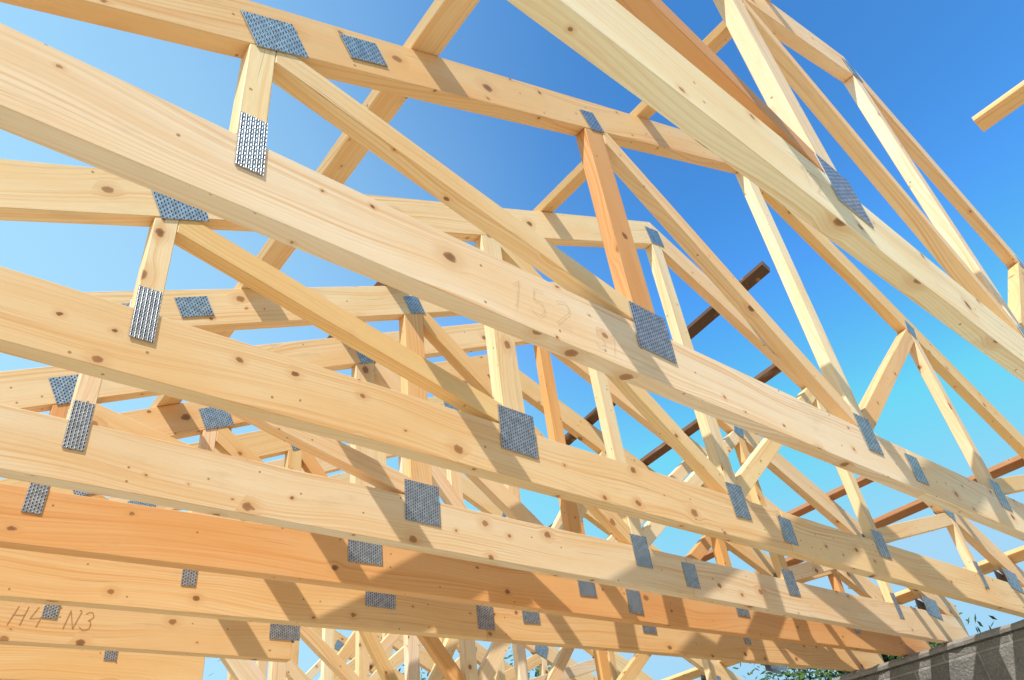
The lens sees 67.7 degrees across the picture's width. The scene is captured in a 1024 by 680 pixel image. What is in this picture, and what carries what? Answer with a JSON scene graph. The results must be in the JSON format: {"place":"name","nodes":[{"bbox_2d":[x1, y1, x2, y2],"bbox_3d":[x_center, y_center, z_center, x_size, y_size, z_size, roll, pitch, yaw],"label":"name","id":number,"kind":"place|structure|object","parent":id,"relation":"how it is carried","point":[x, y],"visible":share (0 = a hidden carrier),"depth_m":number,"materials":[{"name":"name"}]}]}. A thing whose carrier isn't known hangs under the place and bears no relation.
{"place":"outdoors","nodes":[
{"label":"outdoors","id":0,"kind":"place"},
{"bbox_2d":[0,0,1023,679],"label":"sky","id":1,"kind":"structure","parent":0,"point":[935,65],"materials":[{"name":"blue"}]},
{"bbox_2d":[855,628,1023,679],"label":"masonry","id":2,"kind":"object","parent":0,"point":[1000,657],"visible":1,"depth_m":4.45,"materials":[{"name":"concrete"}]},
{"bbox_2d":[0,444,742,679],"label":"roof truss","id":3,"kind":"object","parent":2,"relation":"on","point":[17,662],"visible":0.11,"depth_m":3.58,"materials":[{"name":"brown wood"}]},
{"bbox_2d":[0,397,806,679],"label":"roof truss","id":4,"kind":"object","parent":2,"relation":"on","point":[39,625],"visible":0.32,"depth_m":3.21,"materials":[{"name":"brown wood"}]},
{"bbox_2d":[701,476,873,560],"bbox_3d":[1.381,1.439,5.184,0.063,0.054,2.500,21,-46,-33],"label":"roof batten","id":5,"kind":"object","parent":4,"relation":"on","point":[833,495],"visible":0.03,"depth_m":4.71,"materials":[{"name":"brown wood"}]},
{"bbox_2d":[831,619,1023,679],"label":"mortar bed","id":6,"kind":"object","parent":2,"relation":"on","point":[968,640],"visible":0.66,"depth_m":4.60,"materials":[{"name":"grey concrete"}]},
{"bbox_2d":[227,627,404,679],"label":"roof truss","id":7,"kind":"object","parent":6,"relation":"on","point":[313,671],"visible":0.12,"depth_m":6.91,"materials":[{"name":"brown wood"}]},
{"bbox_2d":[256,633,433,679],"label":"roof truss","id":8,"kind":"object","parent":6,"relation":"on","point":[426,662],"visible":0.07,"depth_m":6.67,"materials":[{"name":"brown wood"}]},
{"bbox_2d":[662,545,1023,679],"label":"roof batten","id":9,"kind":"object","parent":8,"relation":"on","point":[1015,556],"visible":0.17,"depth_m":4.98,"materials":[{"name":"brown wood"}]},
{"bbox_2d":[244,631,529,679],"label":"roof truss","id":10,"kind":"object","parent":6,"relation":"on","point":[345,652],"visible":0.06,"depth_m":5.77,"materials":[{"name":"brown wood"}]},
{"bbox_2d":[185,472,653,679],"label":"roof truss","id":11,"kind":"object","parent":6,"relation":"on","point":[323,651],"visible":0.09,"depth_m":4.72,"materials":[{"name":"brown wood"}]},
{"bbox_2d":[548,364,781,526],"bbox_3d":[0.634,0.994,5.077,0.064,0.147,2.990,18,-44,-31],"label":"weathered batten","id":12,"kind":"object","parent":11,"relation":"on","point":[763,376],"visible":0.09,"depth_m":4.59,"materials":[{"name":"brown wood"}]},
{"bbox_2d":[246,521,597,679],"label":"roof truss","id":13,"kind":"object","parent":6,"relation":"on","point":[542,657],"visible":0.12,"depth_m":5.51,"materials":[{"name":"brown wood"}]},
{"bbox_2d":[0,355,883,671],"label":"roof truss","id":14,"kind":"object","parent":6,"relation":"on","point":[64,579],"visible":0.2,"depth_m":3.21,"materials":[{"name":"brown wood"}]},
{"bbox_2d":[565,261,769,444],"bbox_3d":[0.572,0.403,4.649,0.073,0.171,2.646,17,-43,-30],"label":"weathered batten","id":15,"kind":"object","parent":14,"relation":"on","point":[755,275],"visible":0.23,"depth_m":4.09,"materials":[{"name":"brown wood"}]},
{"bbox_2d":[0,323,930,656],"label":"roof truss","id":16,"kind":"object","parent":6,"relation":"on","point":[34,517],"visible":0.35,"depth_m":2.88,"materials":[{"name":"brown wood"}]},
{"bbox_2d":[327,282,386,337],"bbox_3d":[-0.693,-0.077,3.331,0.097,0.073,0.830,21,-46,-33],"label":"weathered batten","id":17,"kind":"object","parent":16,"relation":"on","point":[376,284],"visible":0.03,"depth_m":3.14,"materials":[{"name":"brown wood"}]},
{"bbox_2d":[0,282,968,643],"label":"roof truss","id":18,"kind":"object","parent":6,"relation":"on","point":[74,448],"visible":0.69,"depth_m":2.63,"materials":[{"name":"brown wood"}]},
{"bbox_2d":[0,0,1023,540],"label":"roof truss","id":19,"kind":"object","parent":6,"relation":"on","point":[238,172],"visible":0.98,"depth_m":1.77,"materials":[{"name":"brown wood"}]},
{"bbox_2d":[149,0,479,407],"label":"roof batten","id":20,"kind":"object","parent":19,"relation":"on","point":[440,23],"visible":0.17,"depth_m":2.15,"materials":[{"name":"brown wood"}]},
{"bbox_2d":[754,455,1023,573],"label":"roof batten","id":21,"kind":"object","parent":19,"relation":"on","point":[995,471],"visible":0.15,"depth_m":4.53,"materials":[{"name":"brown wood"}]},
{"bbox_2d":[0,159,1023,617],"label":"roof truss","id":22,"kind":"object","parent":6,"relation":"on","point":[140,343],"visible":0.82,"depth_m":2.14,"materials":[{"name":"brown wood"}]},
{"bbox_2d":[507,0,1023,382],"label":"roof truss","id":23,"kind":"object","parent":6,"relation":"on","point":[662,58],"visible":1,"depth_m":1.69,"materials":[{"name":"brown wood"}]},
{"bbox_3d":[-2.280,0.747,2.059,0.140,0.198,10.000,21,-46,-33],"label":"beam","id":24,"kind":"object","parent":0,"visible":0},
{"bbox_3d":[1.844,-0.839,2.318,5.980,1.684,0.053,22,-46,-34],"label":"roof truss","id":25,"kind":"object","parent":24,"relation":"on","visible":0},
{"bbox_2d":[533,0,770,212],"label":"roof batten","id":26,"kind":"object","parent":25,"relation":"on","point":[717,38],"visible":0.23,"depth_m":3.04,"materials":[{"name":"brown wood"}]},
{"bbox_2d":[972,80,1023,131],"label":"roof batten","id":27,"kind":"object","parent":25,"relation":"on","point":[999,109],"visible":1,"depth_m":3.16,"materials":[{"name":"brown wood"}]},
{"label":"ground","id":28,"kind":"structure","parent":0,"visible":0},
{"bbox_2d":[399,647,550,679],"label":"leafy tree","id":29,"kind":"object","parent":28,"relation":"on","point":[537,672],"visible":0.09,"depth_m":18.22,"materials":[{"name":"green plant"}]},
{"bbox_2d":[733,587,975,679],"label":"leafy tree","id":30,"kind":"object","parent":28,"relation":"on","point":[800,674],"visible":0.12,"depth_m":17.09,"materials":[{"name":"green plant"}]},
{"bbox_2d":[838,615,996,676],"bbox_3d":[11.452,10.037,18.411,7.537,7.189,6.502,-9,-37,2],"label":"leafy tree","id":31,"kind":"object","parent":28,"relation":"on","point":[980,624],"depth_m":18.51,"materials":[{"name":"green plant"}]}
]}

